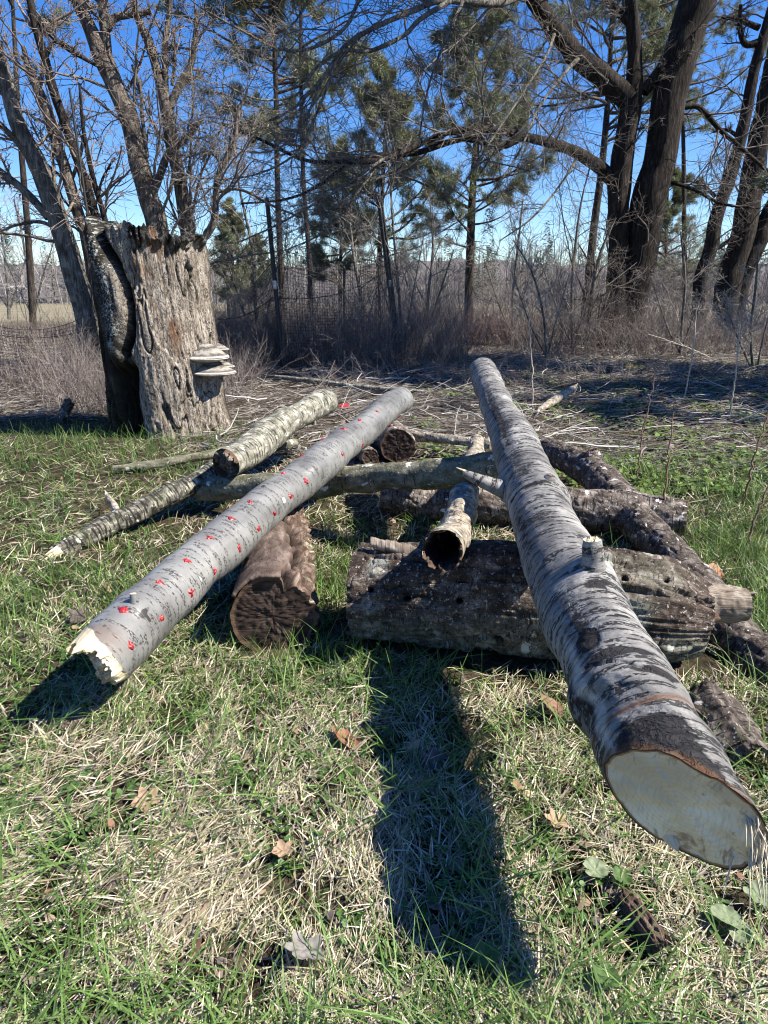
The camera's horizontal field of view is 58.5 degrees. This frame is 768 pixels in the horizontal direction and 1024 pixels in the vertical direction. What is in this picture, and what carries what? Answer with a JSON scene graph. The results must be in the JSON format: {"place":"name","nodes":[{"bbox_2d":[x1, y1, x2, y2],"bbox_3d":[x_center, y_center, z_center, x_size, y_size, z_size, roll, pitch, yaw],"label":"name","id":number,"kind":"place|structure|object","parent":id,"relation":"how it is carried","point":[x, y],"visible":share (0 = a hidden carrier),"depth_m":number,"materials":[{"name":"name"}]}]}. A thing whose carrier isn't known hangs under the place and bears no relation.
{"place":"outdoors","nodes":[
{"label":"outdoors","id":0,"kind":"place"},
{"bbox_2d":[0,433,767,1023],"bbox_3d":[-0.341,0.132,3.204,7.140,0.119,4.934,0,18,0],"label":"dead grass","id":1,"kind":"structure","parent":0,"point":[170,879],"depth_m":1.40,"materials":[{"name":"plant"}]},
{"bbox_2d":[0,800,22,819],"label":"round leaf","id":2,"kind":"object","parent":1,"relation":"on","point":[13,804],"visible":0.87,"depth_m":1.50,"materials":[{"name":"green plant"}]},
{"bbox_2d":[280,930,326,963],"bbox_3d":[-0.136,0.747,1.181,0.087,0.026,0.070,0,18,0],"label":"dead leaf","id":3,"kind":"object","parent":1,"relation":"on","point":[303,950],"visible":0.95,"depth_m":1.19,"materials":[{"name":"grey plant"}]},
{"bbox_2d":[346,676,360,683],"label":"round leaf","id":4,"kind":"object","parent":1,"relation":"on","point":[350,680],"visible":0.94,"depth_m":2.02,"materials":[{"name":"green plant"}]},
{"bbox_2d":[544,808,567,833],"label":"dead leaf","id":5,"kind":"object","parent":1,"relation":"on","point":[551,818],"visible":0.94,"depth_m":1.48,"materials":[{"name":"brown plant"}]},
{"bbox_2d":[613,866,632,888],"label":"round leaf","id":6,"kind":"object","parent":1,"relation":"on","point":[617,874],"visible":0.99,"depth_m":1.33,"materials":[{"name":"green plant"}]},
{"bbox_2d":[0,303,767,1023],"bbox_3d":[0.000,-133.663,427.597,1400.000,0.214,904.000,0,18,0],"label":"ground","id":7,"kind":"structure","parent":0,"point":[496,659],"depth_m":2.12,"materials":[{"name":"green plant"}]},
{"bbox_2d":[0,189,42,319],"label":"bare sapling","id":8,"kind":"object","parent":7,"relation":"on","point":[8,306],"visible":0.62,"depth_m":28.33,"materials":[{"name":"grey plant"}]},
{"bbox_2d":[0,176,55,311],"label":"bare sapling","id":9,"kind":"object","parent":7,"relation":"on","point":[23,273],"visible":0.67,"depth_m":24.39,"materials":[{"name":"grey plant"}]},
{"bbox_2d":[0,0,94,341],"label":"bare tree","id":10,"kind":"object","parent":7,"relation":"on","point":[30,274],"visible":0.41,"depth_m":15.52,"materials":[{"name":"brown plant"}]},
{"bbox_2d":[0,0,110,290],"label":"bare tree","id":11,"kind":"object","parent":7,"relation":"on","point":[68,173],"visible":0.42,"depth_m":8.86,"materials":[{"name":"brown plant"}]},
{"bbox_2d":[55,397,74,422],"bbox_3d":[-2.959,-0.937,6.353,0.192,0.256,0.102,-12,21,-34],"label":"stump","id":12,"kind":"object","parent":7,"relation":"on","point":[67,405],"visible":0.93,"depth_m":6.32,"materials":[{"name":"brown wood"}]},
{"bbox_2d":[0,6,130,371],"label":"bare tree","id":13,"kind":"object","parent":7,"relation":"on","point":[75,278],"visible":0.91,"depth_m":8.76,"materials":[{"name":"brown plant"}]},
{"bbox_2d":[57,708,91,730],"bbox_3d":[-0.819,0.549,1.813,0.037,0.022,0.102,8,19,24],"label":"bark slab","id":14,"kind":"object","parent":7,"relation":"on","point":[79,715],"depth_m":1.80,"materials":[{"name":"wood"}]},
{"bbox_2d":[0,0,152,368],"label":"bare tree","id":15,"kind":"object","parent":7,"relation":"on","point":[43,50],"visible":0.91,"depth_m":8.13,"materials":[{"name":"brown plant"}]},
{"bbox_2d":[69,604,92,623],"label":"dead leaf","id":16,"kind":"object","parent":7,"relation":"on","point":[74,613],"visible":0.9,"depth_m":2.40,"materials":[{"name":"brown plant"}]},
{"bbox_2d":[32,83,137,244],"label":"bare tree","id":17,"kind":"object","parent":7,"relation":"on","point":[97,195],"visible":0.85,"depth_m":8.19,"materials":[{"name":"brown plant"}]},
{"bbox_2d":[104,491,118,510],"bbox_3d":[-1.388,-0.033,3.503,0.043,0.119,0.207,-16,24,-41],"label":"wood chunk","id":18,"kind":"object","parent":7,"relation":"on","point":[112,502],"visible":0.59,"depth_m":3.49,"materials":[{"name":"wood"}]},
{"bbox_2d":[1,0,232,235],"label":"bare tree","id":19,"kind":"object","parent":7,"relation":"on","point":[153,209],"visible":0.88,"depth_m":8.55,"materials":[{"name":"brown plant"}]},
{"bbox_2d":[45,459,219,559],"bbox_3d":[-1.172,-0.049,3.376,0.136,0.333,1.085,14,22,38],"label":"log","id":20,"kind":"object","parent":7,"relation":"on","point":[148,506],"visible":0.71,"depth_m":3.31,"materials":[{"name":"grey wood"}]},
{"bbox_2d":[194,451,498,500],"bbox_3d":[-0.229,-0.166,3.257,1.656,0.425,0.191,8,19,25],"label":"mossy log","id":21,"kind":"object","parent":20,"relation":"on","point":[435,473],"visible":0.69,"depth_m":3.08,"materials":[{"name":"grey wood"}]},
{"bbox_2d":[213,389,337,478],"bbox_3d":[-0.605,-0.509,4.089,0.197,0.281,1.527,5,18,15],"label":"birch log","id":22,"kind":"object","parent":21,"relation":"on","point":[259,441],"visible":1,"depth_m":3.79,"materials":[{"name":"beige wood"}]},
{"bbox_2d":[126,787,160,810],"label":"dead leaf","id":23,"kind":"object","parent":7,"relation":"on","point":[142,792],"visible":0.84,"depth_m":1.53,"materials":[{"name":"brown plant"}]},
{"bbox_2d":[83,213,235,439],"bbox_3d":[-1.807,-1.525,5.762,1.166,1.743,1.065,0,18,0],"label":"tree stump","id":24,"kind":"object","parent":7,"relation":"on","point":[163,355],"visible":0.98,"depth_m":5.40,"materials":[{"name":"grey wood"}]},
{"bbox_2d":[0,301,323,416],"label":"bramble thicket","id":25,"kind":"object","parent":7,"relation":"on","point":[82,375],"visible":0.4,"depth_m":8.31,"materials":[{"name":"brown plant"}]},
{"bbox_2d":[112,0,287,290],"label":"bare tree","id":26,"kind":"object","parent":7,"relation":"on","point":[181,199],"visible":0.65,"depth_m":8.80,"materials":[{"name":"brown plant"}]},
{"bbox_2d":[0,88,401,385],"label":"wire fence","id":27,"kind":"object","parent":7,"relation":"on","point":[386,264],"visible":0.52,"depth_m":10.69,"materials":[{"name":"metal"}]},
{"bbox_2d":[112,439,297,472],"bbox_3d":[-1.176,-0.386,4.678,1.277,0.123,0.168,-9,20,-27],"label":"fallen branch","id":28,"kind":"object","parent":7,"relation":"on","point":[182,459],"visible":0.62,"depth_m":4.50,"materials":[{"name":"beige wood"}]},
{"bbox_2d":[208,196,258,306],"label":"pine tree","id":29,"kind":"object","parent":7,"relation":"on","point":[237,225],"visible":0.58,"depth_m":44.53,"materials":[{"name":"green plant"}]},
{"bbox_2d":[175,15,310,287],"bbox_3d":[-2.087,-3.813,8.708,1.726,3.944,2.483,-11,21,-31],"label":"bare tree","id":30,"kind":"object","parent":7,"relation":"on","point":[227,157],"visible":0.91,"depth_m":8.34,"materials":[{"name":"brown plant"}]},
{"bbox_2d":[223,232,270,303],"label":"pine tree","id":31,"kind":"object","parent":7,"relation":"on","point":[238,261],"visible":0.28,"depth_m":48.43,"materials":[{"name":"green plant"}]},
{"bbox_2d":[193,105,331,348],"bbox_3d":[-2.250,-4.832,12.216,2.749,4.181,1.906,0,18,0],"label":"bare sapling","id":32,"kind":"object","parent":7,"relation":"on","point":[254,272],"visible":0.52,"depth_m":12.12,"materials":[{"name":"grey plant"}]},
{"bbox_2d":[149,0,390,317],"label":"pine tree","id":33,"kind":"object","parent":7,"relation":"on","point":[233,10],"visible":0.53,"depth_m":17.17,"materials":[{"name":"green plant"}]},
{"bbox_2d":[249,405,293,438],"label":"dry stalk","id":34,"kind":"object","parent":7,"relation":"on","point":[269,412],"visible":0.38,"depth_m":5.35,"materials":[{"name":"beige plant"}]},
{"bbox_2d":[22,262,526,371],"bbox_3d":[-1.692,-4.587,15.684,8.389,1.909,13.151,0,18,0],"label":"bramble thicket","id":35,"kind":"object","parent":7,"relation":"on","point":[422,333],"visible":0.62,"depth_m":11.09,"materials":[{"name":"brown plant"}]},
{"bbox_2d":[230,504,319,650],"bbox_3d":[-0.414,0.194,2.700,0.289,0.310,1.029,-2,18,-7],"label":"bark log","id":36,"kind":"object","parent":7,"relation":"on","point":[274,594],"visible":0.73,"depth_m":2.25,"materials":[{"name":"brown wood"}]},
{"bbox_2d":[65,386,413,684],"bbox_3d":[-0.349,-0.151,3.030,0.220,0.446,3.004,5,18,16],"label":"log","id":37,"kind":"object","parent":36,"relation":"on","point":[121,637],"visible":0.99,"depth_m":2.26,"materials":[{"name":"grey wood"}]},
{"bbox_2d":[269,839,292,856],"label":"dead leaf","id":38,"kind":"object","parent":7,"relation":"on","point":[280,847],"visible":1,"depth_m":1.40,"materials":[{"name":"brown plant"}]},
{"bbox_2d":[210,0,377,308],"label":"pine tree","id":39,"kind":"object","parent":7,"relation":"on","point":[314,18],"visible":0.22,"depth_m":18.50,"materials":[{"name":"green plant"}]},
{"bbox_2d":[332,726,359,749],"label":"dead leaf","id":40,"kind":"object","parent":7,"relation":"on","point":[339,734],"visible":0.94,"depth_m":1.74,"materials":[{"name":"brown plant"}]},
{"bbox_2d":[297,135,399,313],"bbox_3d":[-1.697,-10.265,25.354,3.521,6.541,4.715,12,21,34],"label":"pine tree","id":41,"kind":"object","parent":7,"relation":"on","point":[319,251],"visible":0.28,"depth_m":25.11,"materials":[{"name":"green plant"}]},
{"bbox_2d":[274,375,430,393],"bbox_3d":[-0.471,-1.583,8.509,2.311,0.101,0.143,10,20,29],"label":"fallen pole","id":42,"kind":"object","parent":7,"relation":"on","point":[342,384],"visible":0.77,"depth_m":8.54,"materials":[{"name":"grey wood"}]},
{"bbox_2d":[321,198,394,313],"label":"pine tree","id":43,"kind":"object","parent":7,"relation":"on","point":[354,260],"visible":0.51,"depth_m":17.88,"materials":[{"name":"green plant"}]},
{"bbox_2d":[355,446,378,463],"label":"log","id":44,"kind":"object","parent":7,"relation":"on","point":[368,454],"visible":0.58,"depth_m":4.55,"materials":[{"name":"brown wood"}]},
{"bbox_2d":[293,53,449,309],"bbox_3d":[-0.063,-10.488,22.997,6.068,8.540,4.482,-13,22,-36],"label":"pine tree","id":45,"kind":"object","parent":7,"relation":"on","point":[420,208],"visible":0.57,"depth_m":22.19,"materials":[{"name":"green plant"}]},
{"bbox_2d":[0,503,767,1023],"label":"clover","id":46,"kind":"object","parent":7,"relation":"on","point":[404,901],"visible":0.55,"depth_m":1.43,"materials":[{"name":"green plant"}]},
{"bbox_2d":[0,404,767,798],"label":"tall grass","id":47,"kind":"structure","parent":7,"relation":"on","point":[744,548],"depth_m":2.76,"materials":[{"name":"green plant"}]},
{"bbox_2d":[0,208,767,304],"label":"woods","id":48,"kind":"object","parent":7,"relation":"on","point":[58,278],"visible":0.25,"depth_m":110.70,"materials":[{"name":"brown plant"}]},
{"bbox_2d":[0,206,767,331],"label":"tall brush","id":49,"kind":"object","parent":7,"relation":"on","point":[674,285],"visible":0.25,"depth_m":25.02,"materials":[{"name":"brown plant"}]},
{"bbox_2d":[0,337,767,1023],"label":"leaf litter","id":50,"kind":"object","parent":7,"relation":"on","point":[420,417],"visible":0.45,"depth_m":6.75,"materials":[{"name":"plant"}]},
{"bbox_2d":[536,383,577,411],"bbox_3d":[1.785,-1.172,7.008,0.096,0.178,1.168,12,21,34],"label":"broken stick","id":51,"kind":"object","parent":50,"relation":"on","point":[556,398],"visible":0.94,"depth_m":6.93,"materials":[{"name":"beige wood"}]},
{"bbox_2d":[378,656,398,663],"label":"round leaf","id":52,"kind":"object","parent":7,"relation":"on","point":[384,659],"visible":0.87,"depth_m":2.12,"materials":[{"name":"green plant"}]},
{"bbox_2d":[323,74,455,350],"bbox_3d":[0.113,-5.059,11.834,2.418,4.796,2.482,0,18,0],"label":"pine tree","id":53,"kind":"object","parent":7,"relation":"on","point":[408,266],"visible":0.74,"depth_m":12.23,"materials":[{"name":"brown plant"}]},
{"bbox_2d":[377,421,415,462],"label":"end log","id":54,"kind":"object","parent":7,"relation":"on","point":[396,442],"visible":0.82,"depth_m":4.63,"materials":[{"name":"brown wood"}]},
{"bbox_2d":[406,428,491,449],"bbox_3d":[0.384,-0.532,4.909,0.842,0.092,0.108,12,21,34],"label":"lichen branch","id":55,"kind":"object","parent":54,"relation":"on","point":[419,436],"visible":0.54,"depth_m":4.84,"materials":[{"name":"grey plant"}]},
{"bbox_2d":[92,0,767,347],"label":"bare tree","id":56,"kind":"object","parent":7,"relation":"on","point":[668,80],"visible":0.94,"depth_m":11.91,"materials":[{"name":"brown plant"}]},
{"bbox_2d":[379,166,482,317],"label":"bare sapling","id":57,"kind":"object","parent":7,"relation":"on","point":[433,257],"visible":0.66,"depth_m":15.95,"materials":[{"name":"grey plant"}]},
{"bbox_2d":[422,748,446,771],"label":"dead leaf","id":58,"kind":"object","parent":7,"relation":"on","point":[433,752],"visible":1,"depth_m":1.67,"materials":[{"name":"brown plant"}]},
{"bbox_2d":[373,293,551,346],"bbox_3d":[1.642,-5.526,19.155,4.942,1.374,9.177,0,18,0],"label":"red stem thicket","id":59,"kind":"object","parent":7,"relation":"on","point":[490,332],"visible":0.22,"depth_m":15.88,"materials":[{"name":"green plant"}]},
{"bbox_2d":[380,2,568,328],"bbox_3d":[2.653,-10.305,19.581,4.573,10.159,6.010,16,24,42],"label":"pine tree","id":60,"kind":"object","parent":7,"relation":"on","point":[429,166],"visible":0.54,"depth_m":19.02,"materials":[{"name":"green plant"}]},
{"bbox_2d":[465,941,498,967],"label":"round leaf","id":61,"kind":"object","parent":7,"relation":"on","point":[482,948],"visible":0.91,"depth_m":1.17,"materials":[{"name":"green plant"}]},
{"bbox_2d":[471,185,562,339],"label":"bare sapling","id":62,"kind":"object","parent":7,"relation":"on","point":[514,275],"visible":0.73,"depth_m":16.90,"materials":[{"name":"grey plant"}]},
{"bbox_2d":[284,335,767,389],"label":"bramble thicket","id":63,"kind":"object","parent":7,"relation":"on","point":[509,359],"visible":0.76,"depth_m":9.56,"materials":[{"name":"brown plant"}]},
{"bbox_2d":[522,319,538,410],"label":"dry stalk","id":64,"kind":"object","parent":7,"relation":"on","point":[531,364],"visible":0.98,"depth_m":6.69,"materials":[{"name":"brown plant"}]},
{"bbox_2d":[380,486,686,535],"bbox_3d":[0.707,-0.032,3.420,1.490,0.229,0.220,5,18,15],"label":"log","id":65,"kind":"object","parent":7,"relation":"on","point":[597,510],"visible":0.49,"depth_m":3.28,"materials":[{"name":"brown wood"}]},
{"bbox_2d":[497,230,583,359],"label":"bare sapling","id":66,"kind":"object","parent":7,"relation":"on","point":[538,291],"visible":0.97,"depth_m":11.88,"materials":[{"name":"grey plant"}]},
{"bbox_2d":[346,537,756,662],"bbox_3d":[0.518,0.279,2.195,1.250,0.380,0.377,3,18,9],"label":"rotten log","id":67,"kind":"object","parent":7,"relation":"on","point":[479,596],"visible":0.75,"depth_m":2.09,"materials":[{"name":"brown wood"}]},
{"bbox_2d":[422,434,484,571],"bbox_3d":[0.379,-0.160,3.059,0.135,0.280,2.381,3,18,10],"label":"hollow log","id":68,"kind":"object","parent":67,"relation":"on","point":[447,542],"visible":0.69,"depth_m":2.17,"materials":[{"name":"grey wood"}]},
{"bbox_2d":[456,358,767,916],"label":"fallen log","id":69,"kind":"object","parent":67,"relation":"on","point":[671,779],"visible":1,"depth_m":1.22,"materials":[{"name":"grey wood"}]},
{"bbox_2d":[540,693,562,717],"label":"dead leaf","id":70,"kind":"object","parent":7,"relation":"on","point":[553,702],"visible":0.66,"depth_m":1.89,"materials":[{"name":"brown plant"}]},
{"bbox_2d":[542,331,599,346],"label":"fallen branch","id":71,"kind":"object","parent":7,"relation":"on","point":[570,339],"visible":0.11,"depth_m":15.09,"materials":[{"name":"brown wood"}]},
{"bbox_2d":[403,357,767,496],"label":"weeds","id":72,"kind":"object","parent":7,"relation":"on","point":[640,482],"visible":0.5,"depth_m":5.61,"materials":[{"name":"green plant"}]},
{"bbox_2d":[517,111,664,353],"bbox_3d":[3.895,-5.083,12.725,3.101,4.448,1.926,0,18,0],"label":"bare sapling","id":73,"kind":"object","parent":7,"relation":"on","point":[572,259],"visible":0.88,"depth_m":12.94,"materials":[{"name":"brown plant"}]},
{"bbox_2d":[578,857,609,877],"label":"round leaf","id":74,"kind":"object","parent":7,"relation":"on","point":[596,867],"visible":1,"depth_m":1.35,"materials":[{"name":"green plant"}]},
{"bbox_2d":[435,265,767,357],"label":"bramble thicket","id":75,"kind":"object","parent":7,"relation":"on","point":[652,328],"visible":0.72,"depth_m":13.55,"materials":[{"name":"brown plant"}]},
{"bbox_2d":[548,196,659,350],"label":"bare sapling","id":76,"kind":"object","parent":7,"relation":"on","point":[594,280],"visible":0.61,"depth_m":13.70,"materials":[{"name":"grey plant"}]},
{"bbox_2d":[594,961,620,995],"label":"round leaf","id":77,"kind":"object","parent":7,"relation":"on","point":[609,979],"visible":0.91,"depth_m":1.14,"materials":[{"name":"green plant"}]},
{"bbox_2d":[480,0,755,323],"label":"pine tree","id":78,"kind":"object","parent":7,"relation":"on","point":[647,7],"visible":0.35,"depth_m":22.37,"materials":[{"name":"green plant"}]},
{"bbox_2d":[618,887,669,952],"bbox_3d":[0.473,0.739,1.246,0.048,0.034,0.132,-4,18,-13],"label":"bark slab","id":79,"kind":"object","parent":7,"relation":"on","point":[630,903],"depth_m":1.24,"materials":[{"name":"brown wood"}]},
{"bbox_2d":[636,376,654,479],"bbox_3d":[1.575,-0.497,4.158,0.067,0.651,0.133,6,18,18],"label":"dry stalk","id":80,"kind":"object","parent":7,"relation":"on","point":[643,430],"visible":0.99,"depth_m":4.13,"materials":[{"name":"brown plant"}]},
{"bbox_2d":[538,436,767,689],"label":"slanting log","id":81,"kind":"object","parent":7,"relation":"on","point":[646,529],"visible":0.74,"depth_m":2.95,"materials":[{"name":"brown wood"}]},
{"bbox_2d":[607,163,723,315],"bbox_3d":[11.803,-10.772,27.715,4.671,6.153,4.941,-8,19,-25],"label":"bare tree","id":82,"kind":"object","parent":7,"relation":"on","point":[676,201],"visible":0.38,"depth_m":27.05,"materials":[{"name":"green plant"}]},
{"bbox_2d":[658,411,681,499],"bbox_3d":[1.314,-0.170,3.207,0.082,0.597,0.114,12,21,33],"label":"dry stalk","id":83,"kind":"object","parent":7,"relation":"on","point":[670,441],"visible":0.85,"depth_m":3.17,"materials":[{"name":"brown plant"}]},
{"bbox_2d":[631,209,729,354],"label":"bare sapling","id":84,"kind":"object","parent":7,"relation":"on","point":[684,298],"visible":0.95,"depth_m":12.82,"materials":[{"name":"grey plant"}]},
{"bbox_2d":[648,334,712,358],"bbox_3d":[5.431,-3.033,12.558,1.228,0.451,0.222,0,18,0],"label":"fallen branch","id":85,"kind":"object","parent":7,"relation":"on","point":[680,345],"visible":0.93,"depth_m":12.50,"materials":[{"name":"wood"}]},
{"bbox_2d":[684,306,698,395],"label":"dry stalk","id":86,"kind":"object","parent":7,"relation":"on","point":[692,351],"visible":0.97,"depth_m":7.58,"materials":[{"name":"brown plant"}]},
{"bbox_2d":[624,0,767,313],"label":"pine tree","id":87,"kind":"object","parent":7,"relation":"on","point":[691,92],"visible":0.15,"depth_m":25.55,"materials":[{"name":"green plant"}]},
{"bbox_2d":[709,563,724,577],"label":"dead leaf","id":88,"kind":"object","parent":7,"relation":"on","point":[719,571],"visible":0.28,"depth_m":2.80,"materials":[{"name":"brown plant"}]},
{"bbox_2d":[683,241,767,374],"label":"bare sapling","id":89,"kind":"object","parent":7,"relation":"on","point":[728,316],"visible":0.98,"depth_m":10.08,"materials":[{"name":"grey plant"}]},
{"bbox_2d":[688,0,767,342],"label":"bare tree","id":90,"kind":"object","parent":7,"relation":"on","point":[740,21],"visible":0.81,"depth_m":15.99,"materials":[{"name":"brown plant"}]},
{"bbox_2d":[689,677,767,762],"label":"bark slab","id":91,"kind":"object","parent":7,"relation":"on","point":[723,707],"depth_m":1.75,"materials":[{"name":"wood"}]},
{"bbox_2d":[710,903,747,928],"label":"round leaf","id":92,"kind":"object","parent":7,"relation":"on","point":[717,911],"visible":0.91,"depth_m":1.25,"materials":[{"name":"green plant"}]},
{"bbox_2d":[696,48,767,342],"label":"bare tree","id":93,"kind":"object","parent":7,"relation":"on","point":[745,251],"visible":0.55,"depth_m":17.08,"materials":[{"name":"brown plant"}]},
{"bbox_2d":[728,324,742,418],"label":"dry stalk","id":94,"kind":"object","parent":7,"relation":"on","point":[739,332],"visible":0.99,"depth_m":6.29,"materials":[{"name":"brown plant"}]},
{"bbox_2d":[728,922,753,942],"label":"round leaf","id":95,"kind":"object","parent":7,"relation":"on","point":[739,937],"visible":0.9,"depth_m":1.21,"materials":[{"name":"green plant"}]},
{"bbox_2d":[738,410,767,504],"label":"dry stalk","id":96,"kind":"object","parent":7,"relation":"on","point":[749,475],"visible":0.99,"depth_m":3.71,"materials":[{"name":"brown plant"}]},
{"bbox_2d":[741,880,767,906],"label":"round leaf","id":97,"kind":"object","parent":7,"relation":"on","point":[756,891],"visible":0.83,"depth_m":1.30,"materials":[{"name":"green plant"}]},
{"bbox_2d":[746,481,767,551],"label":"dry stalk","id":98,"kind":"object","parent":7,"relation":"on","point":[756,514],"visible":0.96,"depth_m":3.05,"materials":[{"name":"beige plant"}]},
{"bbox_2d":[746,171,767,192],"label":"pine tree","id":99,"kind":"object","parent":7,"relation":"on","point":[763,182],"visible":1,"depth_m":11.26,"materials":[{"name":"green plant"}]},
{"bbox_2d":[0,415,767,1023],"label":"grass","id":100,"kind":"structure","parent":0,"point":[326,695],"depth_m":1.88,"materials":[{"name":"green plant"}]},
{"bbox_2d":[0,0,767,267],"label":"sky","id":101,"kind":"structure","parent":0,"point":[130,38],"materials":[{"name":"blue"}]}
]}

